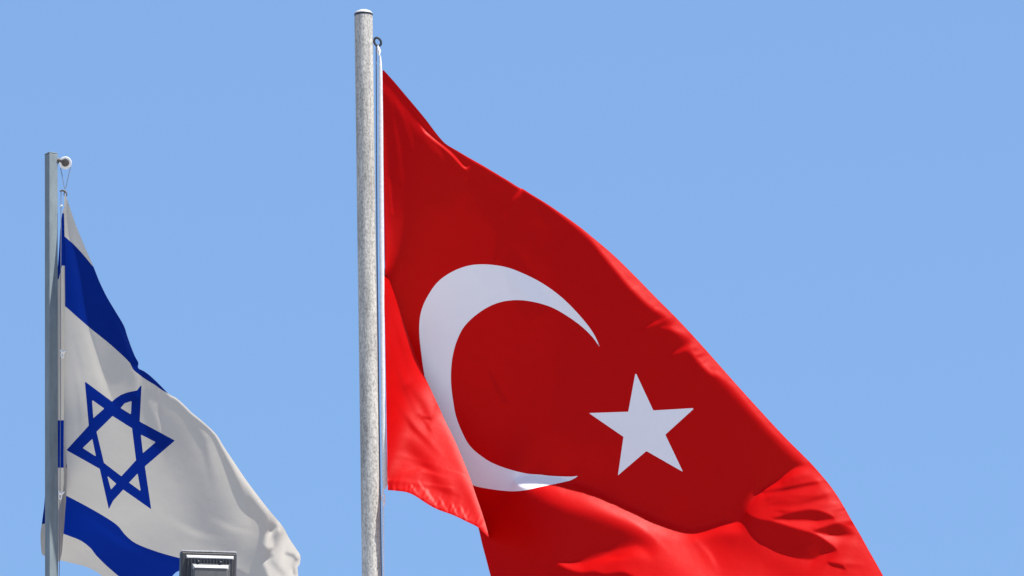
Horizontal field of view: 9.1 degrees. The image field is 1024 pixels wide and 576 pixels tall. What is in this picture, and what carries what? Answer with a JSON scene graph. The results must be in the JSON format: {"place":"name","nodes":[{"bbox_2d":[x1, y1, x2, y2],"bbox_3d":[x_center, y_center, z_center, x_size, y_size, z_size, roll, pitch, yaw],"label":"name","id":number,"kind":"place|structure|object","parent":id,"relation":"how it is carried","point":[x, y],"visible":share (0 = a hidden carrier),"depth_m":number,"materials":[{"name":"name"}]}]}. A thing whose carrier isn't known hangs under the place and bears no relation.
{"place":"outdoors","nodes":[
{"label":"outdoors","id":0,"kind":"place"},
{"bbox_2d":[0,0,1023,575],"label":"sky","id":1,"kind":"structure","parent":0,"point":[827,196],"materials":[{"name":"blue"}]},
{"label":"ground","id":2,"kind":"structure","parent":0,"visible":0},
{"bbox_2d":[44,152,71,575],"bbox_3d":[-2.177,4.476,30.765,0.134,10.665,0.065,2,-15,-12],"label":"flagpole","id":3,"kind":"object","parent":2,"relation":"on","point":[52,160],"visible":1,"depth_m":31.84,"materials":[{"name":"grey metal"}]},
{"bbox_2d":[58,167,70,575],"bbox_3d":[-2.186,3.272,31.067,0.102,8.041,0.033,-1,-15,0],"label":"halyard","id":4,"kind":"object","parent":3,"relation":"hanging from","point":[61,353],"visible":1,"depth_m":31.84,"materials":[{"name":"white fabric"}]},
{"bbox_2d":[40,195,299,575],"bbox_3d":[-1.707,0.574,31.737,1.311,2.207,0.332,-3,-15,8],"label":"flag","id":5,"kind":"object","parent":4,"relation":"hanging from","point":[152,480],"visible":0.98,"depth_m":31.67,"materials":[{"name":"white fabric"}]},
{"bbox_2d":[179,550,236,575],"bbox_3d":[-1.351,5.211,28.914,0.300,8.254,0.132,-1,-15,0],"label":"floodlight","id":6,"kind":"object","parent":2,"relation":"on","point":[205,563],"visible":1,"depth_m":29.95,"materials":[{"name":"grey metal"}]},
{"bbox_2d":[354,9,381,575],"bbox_3d":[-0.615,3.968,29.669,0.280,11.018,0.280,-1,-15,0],"label":"flagpole","id":7,"kind":"object","parent":2,"relation":"on","point":[367,319],"visible":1,"depth_m":30.69,"materials":[{"name":"metal"}]},
{"bbox_2d":[376,46,385,575],"bbox_3d":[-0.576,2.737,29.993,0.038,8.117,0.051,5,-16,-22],"label":"halyard","id":8,"kind":"object","parent":7,"relation":"hanging from","point":[378,50],"visible":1,"depth_m":30.65,"materials":[{"name":"white fabric"}]},
{"bbox_2d":[379,55,882,575],"bbox_3d":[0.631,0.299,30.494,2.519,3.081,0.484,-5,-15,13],"label":"flag","id":9,"kind":"object","parent":8,"relation":"hanging from","point":[567,397],"visible":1,"depth_m":30.66,"materials":[{"name":"red fabric"}]}
]}

